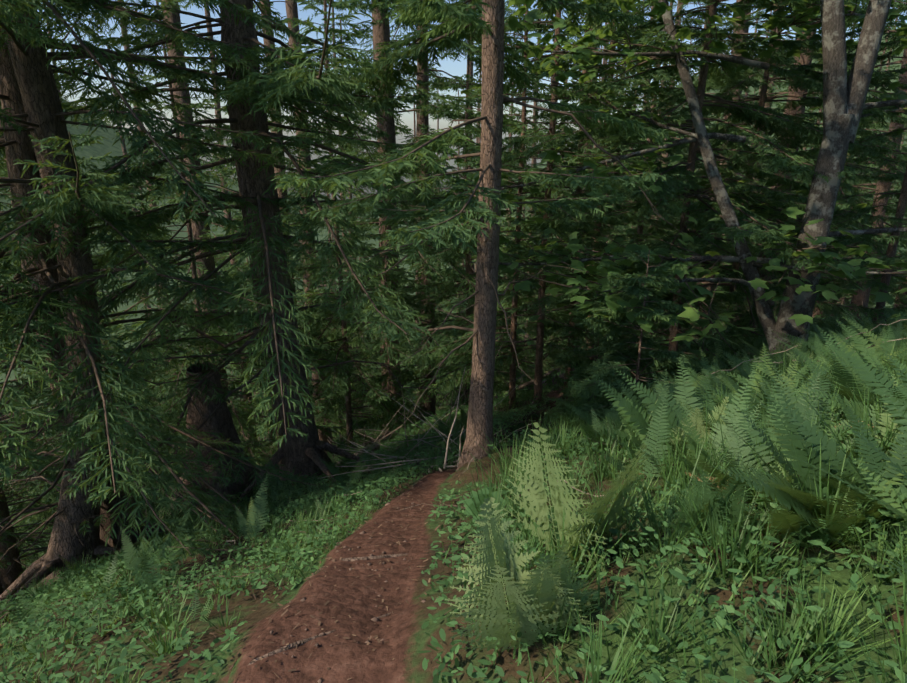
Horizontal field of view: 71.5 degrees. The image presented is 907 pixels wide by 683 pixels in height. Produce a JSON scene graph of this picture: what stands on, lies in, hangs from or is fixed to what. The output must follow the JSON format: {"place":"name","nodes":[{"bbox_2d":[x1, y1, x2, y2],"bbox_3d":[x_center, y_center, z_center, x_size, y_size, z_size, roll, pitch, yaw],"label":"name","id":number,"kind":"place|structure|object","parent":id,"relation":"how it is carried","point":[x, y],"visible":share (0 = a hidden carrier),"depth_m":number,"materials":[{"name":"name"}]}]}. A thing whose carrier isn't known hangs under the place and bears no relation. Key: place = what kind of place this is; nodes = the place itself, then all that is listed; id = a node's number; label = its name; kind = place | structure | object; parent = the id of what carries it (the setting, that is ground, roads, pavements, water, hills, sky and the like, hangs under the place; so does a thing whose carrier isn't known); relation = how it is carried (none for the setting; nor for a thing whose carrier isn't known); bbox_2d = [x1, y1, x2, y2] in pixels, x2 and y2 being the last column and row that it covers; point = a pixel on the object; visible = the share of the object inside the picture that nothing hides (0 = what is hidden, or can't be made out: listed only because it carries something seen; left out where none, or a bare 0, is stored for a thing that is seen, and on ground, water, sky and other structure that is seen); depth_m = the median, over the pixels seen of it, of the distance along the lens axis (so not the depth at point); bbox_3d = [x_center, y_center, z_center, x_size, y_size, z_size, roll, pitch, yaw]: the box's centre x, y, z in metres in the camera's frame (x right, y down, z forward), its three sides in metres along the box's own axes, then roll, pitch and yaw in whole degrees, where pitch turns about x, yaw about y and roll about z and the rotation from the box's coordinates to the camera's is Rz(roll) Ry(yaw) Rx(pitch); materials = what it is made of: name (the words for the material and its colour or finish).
{"place":"outdoors","nodes":[
{"label":"outdoors","id":0,"kind":"place"},
{"bbox_2d":[0,373,906,682],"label":"ground cover plants","id":1,"kind":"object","parent":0,"point":[354,659],"depth_m":2.16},
{"bbox_2d":[0,0,337,562],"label":"spruce","id":2,"kind":"object","parent":1,"relation":"on","point":[127,252],"depth_m":4.88,"materials":[{"name":"green plant"}]},
{"bbox_2d":[0,440,366,610],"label":"tree roots","id":3,"kind":"object","parent":1,"relation":"on","point":[25,576],"visible":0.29,"depth_m":6.11,"materials":[{"name":"brown plant"}]},
{"bbox_2d":[89,0,307,521],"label":"spruce","id":4,"kind":"object","parent":1,"relation":"on","point":[167,405],"depth_m":10.11,"materials":[{"name":"green plant"}]},
{"bbox_2d":[0,0,424,586],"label":"spruce","id":5,"kind":"object","parent":1,"relation":"on","point":[157,72],"depth_m":4.94,"materials":[{"name":"green plant"}]},
{"bbox_2d":[0,0,430,534],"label":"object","id":6,"kind":"object","parent":1,"relation":"on","point":[255,81],"visible":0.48,"depth_m":4.60,"materials":[{"name":"green plant"}]},
{"bbox_2d":[0,0,585,550],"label":"conifer tree","id":7,"kind":"object","parent":1,"relation":"on","point":[138,42],"depth_m":5.76,"materials":[{"name":"green plant"}]},
{"bbox_2d":[247,474,451,665],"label":"tree roots","id":8,"kind":"object","parent":1,"relation":"on","point":[292,645],"visible":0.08,"depth_m":2.24,"materials":[{"name":"brown plant"}]},
{"bbox_2d":[0,358,714,625],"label":"dead ground twigs","id":9,"kind":"object","parent":1,"relation":"on","point":[2,617],"depth_m":4.27,"materials":[{"name":"brown wood"}]},
{"bbox_2d":[167,396,567,682],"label":"fallen leaves","id":10,"kind":"object","parent":1,"relation":"on","point":[319,622],"visible":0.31,"depth_m":2.68,"materials":[{"name":"brown plant"}]},
{"bbox_2d":[270,413,550,682],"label":"pebbles","id":11,"kind":"object","parent":1,"relation":"on","point":[376,619],"visible":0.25,"depth_m":2.88,"materials":[{"name":"brown stone"}]},
{"bbox_2d":[328,368,575,463],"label":"fallen logs","id":12,"kind":"object","parent":1,"relation":"on","point":[526,384],"visible":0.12,"depth_m":12.55,"materials":[{"name":"brown wood"}]},
{"bbox_2d":[273,0,682,470],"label":"spruce","id":13,"kind":"object","parent":1,"relation":"on","point":[472,13],"depth_m":4.08,"materials":[{"name":"green plant"}]},
{"bbox_2d":[270,0,676,263],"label":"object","id":14,"kind":"object","parent":13,"relation":"attached to","point":[462,132],"visible":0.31,"depth_m":3.83,"materials":[{"name":"green plant"}]},
{"bbox_2d":[398,1,634,406],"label":"spruce","id":15,"kind":"object","parent":1,"relation":"on","point":[572,163],"depth_m":9.97,"materials":[{"name":"green plant"}]},
{"bbox_2d":[398,0,693,409],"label":"spruce","id":16,"kind":"object","parent":1,"relation":"on","point":[585,226],"depth_m":9.50,"materials":[{"name":"green plant"}]},
{"bbox_2d":[445,396,728,651],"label":"pale ferns","id":17,"kind":"object","parent":1,"relation":"on","point":[545,591],"visible":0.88,"depth_m":1.90,"materials":[{"name":"green plant"}]},
{"bbox_2d":[543,306,631,420],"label":"spruce sapling","id":18,"kind":"object","parent":1,"relation":"on","point":[579,364],"depth_m":6.87,"materials":[{"name":"green plant"}]},
{"bbox_2d":[565,250,704,419],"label":"spruce sapling","id":19,"kind":"object","parent":1,"relation":"on","point":[648,316],"depth_m":5.20,"materials":[{"name":"green plant"}]},
{"bbox_2d":[568,249,701,420],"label":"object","id":20,"kind":"object","parent":19,"relation":"on","point":[645,293],"visible":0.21,"depth_m":5.20,"materials":[{"name":"green plant"}]},
{"bbox_2d":[395,0,906,358],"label":"maple","id":21,"kind":"object","parent":1,"relation":"on","point":[657,11],"depth_m":6.23,"materials":[{"name":"green plant"}]},
{"bbox_2d":[502,0,906,376],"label":"spruce","id":22,"kind":"object","parent":1,"relation":"on","point":[793,167],"depth_m":7.44,"materials":[{"name":"green plant"}]},
{"bbox_2d":[588,0,906,349],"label":"spruce","id":23,"kind":"object","parent":1,"relation":"on","point":[810,103],"depth_m":9.61,"materials":[{"name":"green plant"}]},
{"bbox_2d":[0,35,906,682],"bbox_3d":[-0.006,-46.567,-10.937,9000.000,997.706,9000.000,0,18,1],"label":"terrain","id":24,"kind":"structure","parent":0,"point":[400,629],"depth_m":2.91,"materials":[{"name":"brown soil"}]},
{"bbox_2d":[3,483,51,567],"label":"spruce","id":25,"kind":"object","parent":24,"relation":"on","point":[29,558],"depth_m":16.82,"materials":[{"name":"green plant"}]},
{"bbox_2d":[0,393,57,564],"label":"spruce","id":26,"kind":"object","parent":24,"relation":"on","point":[42,553],"depth_m":20.35,"materials":[{"name":"green plant"}]},
{"bbox_2d":[1,368,58,568],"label":"spruce","id":27,"kind":"object","parent":24,"relation":"on","point":[33,507],"depth_m":25.14,"materials":[{"name":"green plant"}]},
{"bbox_2d":[0,191,155,604],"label":"spruce","id":28,"kind":"object","parent":24,"relation":"on","point":[1,459],"depth_m":13.06,"materials":[{"name":"green plant"}]},
{"bbox_2d":[0,260,170,600],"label":"spruce","id":29,"kind":"object","parent":24,"relation":"on","point":[48,485],"depth_m":11.10,"materials":[{"name":"green plant"}]},
{"bbox_2d":[0,106,182,569],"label":"spruce","id":30,"kind":"object","parent":24,"relation":"on","point":[41,409],"depth_m":16.80,"materials":[{"name":"green plant"}]},
{"bbox_2d":[0,105,186,546],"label":"spruce","id":31,"kind":"object","parent":24,"relation":"on","point":[5,173],"depth_m":13.37,"materials":[{"name":"green plant"}]},
{"bbox_2d":[12,3,182,530],"bbox_3d":[-11.317,1.175,20.310,7.344,23.417,7.704,-3,18,-8],"label":"spruce","id":32,"kind":"object","parent":24,"relation":"on","point":[57,420],"depth_m":20.45,"materials":[{"name":"green plant"}]},
{"bbox_2d":[108,48,169,440],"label":"spruce","id":33,"kind":"object","parent":24,"relation":"on","point":[125,153],"depth_m":28.25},
{"bbox_2d":[141,268,165,517],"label":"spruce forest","id":34,"kind":"object","parent":24,"relation":"on","point":[149,338],"depth_m":28.43,"materials":[{"name":"green plant"}]},
{"bbox_2d":[135,181,173,517],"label":"spruce","id":35,"kind":"object","parent":24,"relation":"on","point":[156,285],"depth_m":25.32,"materials":[{"name":"green plant"}]},
{"bbox_2d":[0,0,326,546],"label":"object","id":36,"kind":"object","parent":24,"relation":"on","point":[242,50],"visible":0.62,"depth_m":4.39,"materials":[{"name":"green plant"}]},
{"bbox_2d":[101,0,275,518],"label":"spruce","id":37,"kind":"object","parent":24,"relation":"on","point":[126,328],"depth_m":18.76,"materials":[{"name":"green plant"}]},
{"bbox_2d":[0,0,386,572],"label":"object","id":38,"kind":"object","parent":24,"relation":"on","point":[101,206],"visible":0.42,"depth_m":4.22,"materials":[{"name":"green plant"}]},
{"bbox_2d":[2,0,387,523],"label":"spruce","id":39,"kind":"object","parent":24,"relation":"on","point":[239,404],"depth_m":12.17,"materials":[{"name":"green plant"}]},
{"bbox_2d":[131,3,276,477],"bbox_3d":[-8.443,-2.260,21.691,7.837,25.028,7.692,5,19,15],"label":"spruce","id":40,"kind":"object","parent":24,"relation":"on","point":[227,365],"depth_m":22.89,"materials":[{"name":"green plant"}]},
{"bbox_2d":[159,362,270,534],"bbox_3d":[-2.688,1.316,7.356,1.952,2.231,1.821,0,18,1],"label":"tree stump","id":41,"kind":"object","parent":24,"relation":"on","point":[219,420],"visible":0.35,"depth_m":6.99,"materials":[{"name":"brown wood"}]},
{"bbox_2d":[146,3,344,492],"bbox_3d":[-6.703,-2.817,19.550,7.461,22.493,7.732,-13,22,-35],"label":"spruce","id":42,"kind":"object","parent":24,"relation":"on","point":[228,215],"depth_m":19.75,"materials":[{"name":"green plant"}]},
{"bbox_2d":[230,325,332,453],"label":"spruce","id":43,"kind":"object","parent":24,"relation":"on","point":[257,420],"depth_m":29.61,"materials":[{"name":"green plant"}]},
{"bbox_2d":[227,360,338,454],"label":"spruce","id":44,"kind":"object","parent":24,"relation":"on","point":[260,396],"depth_m":27.00,"materials":[{"name":"green plant"}]},
{"bbox_2d":[171,0,418,446],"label":"spruce","id":45,"kind":"object","parent":24,"relation":"on","point":[353,385],"depth_m":15.27,"materials":[{"name":"green plant"}]},
{"bbox_2d":[159,0,441,474],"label":"spruce","id":46,"kind":"object","parent":24,"relation":"on","point":[375,369],"depth_m":17.56,"materials":[{"name":"green plant"}]},
{"bbox_2d":[223,0,437,460],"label":"spruce","id":47,"kind":"object","parent":24,"relation":"on","point":[327,394],"depth_m":11.58,"materials":[{"name":"green plant"}]},
{"bbox_2d":[309,237,380,453],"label":"spruce","id":48,"kind":"object","parent":24,"relation":"on","point":[367,431],"depth_m":23.50,"materials":[{"name":"green plant"}]},
{"bbox_2d":[308,193,381,442],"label":"spruce","id":49,"kind":"object","parent":24,"relation":"on","point":[365,409],"depth_m":30.64,"materials":[{"name":"green plant"}]},
{"bbox_2d":[299,20,418,443],"bbox_3d":[-3.883,-1.523,26.309,6.796,21.667,7.128,11,21,30],"label":"spruce","id":50,"kind":"object","parent":24,"relation":"on","point":[373,384],"depth_m":26.85,"materials":[{"name":"green plant"}]},
{"bbox_2d":[307,0,415,441],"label":"spruce","id":51,"kind":"object","parent":24,"relation":"on","point":[334,55],"depth_m":34.62,"materials":[{"name":"green plant"}]},
{"bbox_2d":[197,0,568,442],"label":"spruce","id":52,"kind":"object","parent":24,"relation":"on","point":[441,272],"depth_m":12.37,"materials":[{"name":"green plant"}]},
{"bbox_2d":[364,357,416,435],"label":"spruce","id":53,"kind":"object","parent":24,"relation":"on","point":[379,394],"depth_m":42.34,"materials":[{"name":"green plant"}]},
{"bbox_2d":[364,94,460,415],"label":"spruce","id":54,"kind":"object","parent":24,"relation":"on","point":[419,379],"depth_m":33.22,"materials":[{"name":"green plant"}]},
{"bbox_2d":[267,0,558,431],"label":"spruce","id":55,"kind":"object","parent":24,"relation":"on","point":[440,113],"depth_m":14.85,"materials":[{"name":"green plant"}]},
{"bbox_2d":[401,260,454,375],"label":"spruce","id":56,"kind":"object","parent":24,"relation":"on","point":[444,299],"depth_m":62.79,"materials":[{"name":"green plant"}]},
{"bbox_2d":[406,90,455,354],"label":"spruce","id":57,"kind":"object","parent":24,"relation":"on","point":[438,129],"depth_m":67.07,"materials":[{"name":"green plant"}]},
{"bbox_2d":[0,414,873,646],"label":"dry fern","id":58,"kind":"object","parent":24,"relation":"on","point":[747,502],"visible":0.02,"depth_m":2.51,"materials":[{"name":"brown plant"}]},
{"bbox_2d":[0,304,906,682],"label":"ferns","id":59,"kind":"object","parent":24,"relation":"on","point":[798,428],"visible":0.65,"depth_m":2.74,"materials":[{"name":"green plant"}]},
{"bbox_2d":[0,314,906,682],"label":"sedge tufts","id":60,"kind":"object","parent":24,"relation":"on","point":[670,534],"visible":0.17,"depth_m":2.31,"materials":[{"name":"green plant"}]},
{"bbox_2d":[0,312,906,682],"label":"herbs","id":61,"kind":"object","parent":24,"relation":"on","point":[448,656],"visible":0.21,"depth_m":2.66,"materials":[{"name":"green plant"}]},
{"bbox_2d":[0,319,906,612],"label":"dry sticks","id":62,"kind":"object","parent":24,"relation":"on","point":[404,419],"visible":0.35,"depth_m":6.56,"materials":[{"name":"brown wood"}]},
{"bbox_2d":[436,218,473,410],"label":"spruce","id":63,"kind":"object","parent":24,"relation":"on","point":[447,384],"depth_m":38.15,"materials":[{"name":"green plant"}]},
{"bbox_2d":[436,90,474,344],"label":"spruce","id":64,"kind":"object","parent":24,"relation":"on","point":[458,167],"depth_m":59.22,"materials":[{"name":"green plant"}]},
{"bbox_2d":[441,70,480,319],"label":"spruce","id":65,"kind":"object","parent":24,"relation":"on","point":[479,139],"depth_m":45.32,"materials":[{"name":"green plant"}]},
{"bbox_2d":[437,168,495,409],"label":"spruce","id":66,"kind":"object","parent":24,"relation":"on","point":[451,372],"depth_m":46.22,"materials":[{"name":"green plant"}]},
{"bbox_2d":[374,0,559,418],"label":"spruce","id":67,"kind":"object","parent":24,"relation":"on","point":[500,383],"depth_m":12.56,"materials":[{"name":"green plant"}]},
{"bbox_2d":[381,44,552,420],"bbox_3d":[0.597,-4.700,17.928,6.227,18.927,5.936,-1,18,-4],"label":"spruce","id":68,"kind":"object","parent":24,"relation":"on","point":[464,314],"depth_m":18.86,"materials":[{"name":"green plant"}]},
{"bbox_2d":[437,100,507,401],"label":"spruce","id":69,"kind":"object","parent":24,"relation":"on","point":[476,158],"depth_m":38.40,"materials":[{"name":"plant"}]},
{"bbox_2d":[377,1,587,387],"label":"spruce","id":70,"kind":"object","parent":24,"relation":"on","point":[450,245],"depth_m":20.77,"materials":[{"name":"green plant"}]},
{"bbox_2d":[444,31,538,402],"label":"spruce","id":71,"kind":"object","parent":24,"relation":"on","point":[510,135],"depth_m":40.65,"materials":[{"name":"green plant"}]},
{"bbox_2d":[495,37,564,394],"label":"spruce","id":72,"kind":"object","parent":24,"relation":"on","point":[549,337],"depth_m":34.49,"materials":[{"name":"green plant"}]},
{"bbox_2d":[503,5,583,381],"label":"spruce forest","id":73,"kind":"object","parent":24,"relation":"on","point":[544,316],"depth_m":35.74,"materials":[{"name":"green plant"}]},
{"bbox_2d":[527,37,584,371],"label":"spruce","id":74,"kind":"object","parent":24,"relation":"on","point":[557,236],"depth_m":42.63,"materials":[{"name":"green plant"}]},
{"bbox_2d":[469,0,689,395],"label":"spruce","id":75,"kind":"object","parent":24,"relation":"on","point":[558,131],"depth_m":10.51,"materials":[{"name":"green plant"}]},
{"bbox_2d":[532,75,626,368],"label":"spruce","id":76,"kind":"object","parent":24,"relation":"on","point":[585,247],"depth_m":37.66,"materials":[{"name":"green plant"}]},
{"bbox_2d":[563,23,617,229],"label":"spruce","id":77,"kind":"object","parent":24,"relation":"on","point":[604,60],"depth_m":47.91,"materials":[{"name":"green plant"}]},
{"bbox_2d":[498,22,689,370],"bbox_3d":[4.623,-8.952,19.719,7.824,22.763,7.551,14,23,37],"label":"spruce","id":78,"kind":"object","parent":24,"relation":"on","point":[533,334],"depth_m":21.24,"materials":[{"name":"green plant"}]},
{"bbox_2d":[526,10,670,346],"bbox_3d":[7.116,-9.129,28.077,7.828,22.774,7.554,-4,18,-12],"label":"spruce","id":79,"kind":"object","parent":24,"relation":"on","point":[587,277],"depth_m":29.00,"materials":[{"name":"green plant"}]},
{"bbox_2d":[497,0,718,370],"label":"spruce","id":80,"kind":"object","parent":24,"relation":"on","point":[560,192],"depth_m":11.47,"materials":[{"name":"green plant"}]},
{"bbox_2d":[557,68,660,366],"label":"spruce","id":81,"kind":"object","parent":24,"relation":"on","point":[614,265],"depth_m":24.39,"materials":[{"name":"green plant"}]},
{"bbox_2d":[598,5,680,337],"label":"spruce","id":82,"kind":"object","parent":24,"relation":"on","point":[646,98],"depth_m":38.38,"materials":[{"name":"green plant"}]},
{"bbox_2d":[601,3,693,321],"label":"spruce","id":83,"kind":"object","parent":24,"relation":"on","point":[664,91],"depth_m":30.87,"materials":[{"name":"green plant"}]},
{"bbox_2d":[567,0,733,352],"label":"spruce","id":84,"kind":"object","parent":24,"relation":"on","point":[659,232],"depth_m":13.00,"materials":[{"name":"green plant"}]},
{"bbox_2d":[601,3,731,345],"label":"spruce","id":85,"kind":"object","parent":24,"relation":"on","point":[666,155],"depth_m":27.70,"materials":[{"name":"green plant"}]},
{"bbox_2d":[622,1,728,292],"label":"spruce","id":86,"kind":"object","parent":24,"relation":"on","point":[675,24],"depth_m":33.86,"materials":[{"name":"green plant"}]},
{"bbox_2d":[629,153,745,331],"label":"spruce","id":87,"kind":"object","parent":24,"relation":"on","point":[695,262],"depth_m":26.33,"materials":[{"name":"green plant"}]},
{"bbox_2d":[606,3,776,344],"bbox_3d":[8.453,-10.352,21.171,7.227,23.518,7.365,-7,19,-21],"label":"spruce","id":88,"kind":"object","parent":24,"relation":"on","point":[723,18],"depth_m":21.81,"materials":[{"name":"green plant"}]},
{"bbox_2d":[688,12,774,320],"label":"spruce","id":89,"kind":"object","parent":24,"relation":"on","point":[731,188],"depth_m":33.17,"materials":[{"name":"green plant"}]},
{"bbox_2d":[590,0,880,340],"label":"spruce","id":90,"kind":"object","parent":24,"relation":"on","point":[727,155],"depth_m":17.20,"materials":[{"name":"green plant"}]},
{"bbox_2d":[712,8,758,178],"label":"spruce","id":91,"kind":"object","parent":24,"relation":"on","point":[753,57],"depth_m":51.67,"materials":[{"name":"green plant"}]},
{"bbox_2d":[750,11,773,183],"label":"spruce","id":92,"kind":"object","parent":24,"relation":"on","point":[762,70],"depth_m":54.63,"materials":[{"name":"green plant"}]},
{"bbox_2d":[670,0,855,323],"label":"spruce","id":93,"kind":"object","parent":24,"relation":"on","point":[742,126],"depth_m":25.32,"materials":[{"name":"green plant"}]},
{"bbox_2d":[623,0,906,337],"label":"spruce","id":94,"kind":"object","parent":24,"relation":"on","point":[882,96],"depth_m":11.92,"materials":[{"name":"green plant"}]},
{"bbox_2d":[696,0,906,322],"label":"spruce","id":95,"kind":"object","parent":24,"relation":"on","point":[860,296],"depth_m":14.87,"materials":[{"name":"green plant"}]},
{"bbox_2d":[746,95,872,313],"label":"spruce","id":96,"kind":"object","parent":24,"relation":"on","point":[783,282],"depth_m":28.90,"materials":[{"name":"green plant"}]},
{"bbox_2d":[738,27,906,288],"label":"spruce","id":97,"kind":"object","parent":24,"relation":"on","point":[868,198],"depth_m":30.62,"materials":[{"name":"green plant"}]},
{"bbox_2d":[741,7,906,318],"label":"spruce","id":98,"kind":"object","parent":24,"relation":"on","point":[893,210],"depth_m":22.90,"materials":[{"name":"green plant"}]},
{"bbox_2d":[745,4,906,328],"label":"spruce","id":99,"kind":"object","parent":24,"relation":"on","point":[880,59],"depth_m":9.26,"materials":[{"name":"green plant"}]},
{"bbox_2d":[749,7,903,320],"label":"spruce","id":100,"kind":"object","parent":24,"relation":"on","point":[813,147],"depth_m":18.18,"materials":[{"name":"green plant"}]},
{"bbox_2d":[791,7,906,315],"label":"young spruce","id":101,"kind":"object","parent":24,"relation":"on","point":[863,191],"depth_m":21.45,"materials":[{"name":"green plant"}]},
{"bbox_2d":[829,119,906,313],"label":"spruce","id":102,"kind":"object","parent":24,"relation":"on","point":[892,207],"depth_m":24.98,"materials":[{"name":"green plant"}]},
{"bbox_2d":[837,18,906,307],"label":"spruce","id":103,"kind":"object","parent":24,"relation":"on","point":[887,66],"depth_m":43.78,"materials":[{"name":"green plant"}]},
{"bbox_2d":[844,54,906,308],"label":"spruce","id":104,"kind":"object","parent":24,"relation":"on","point":[894,188],"depth_m":27.35,"materials":[{"name":"green plant"}]},
{"bbox_2d":[847,124,905,305],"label":"spruce","id":105,"kind":"object","parent":24,"relation":"on","point":[892,184],"depth_m":52.17,"materials":[{"name":"green plant"}]},
{"bbox_2d":[885,223,906,307],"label":"spruce","id":106,"kind":"object","parent":24,"relation":"on","point":[898,283],"depth_m":34.27,"materials":[{"name":"green plant"}]},
{"bbox_2d":[37,0,906,199],"label":"sky","id":107,"kind":"structure","parent":0,"point":[455,68],"materials":[{"name":"blue"}]}
]}

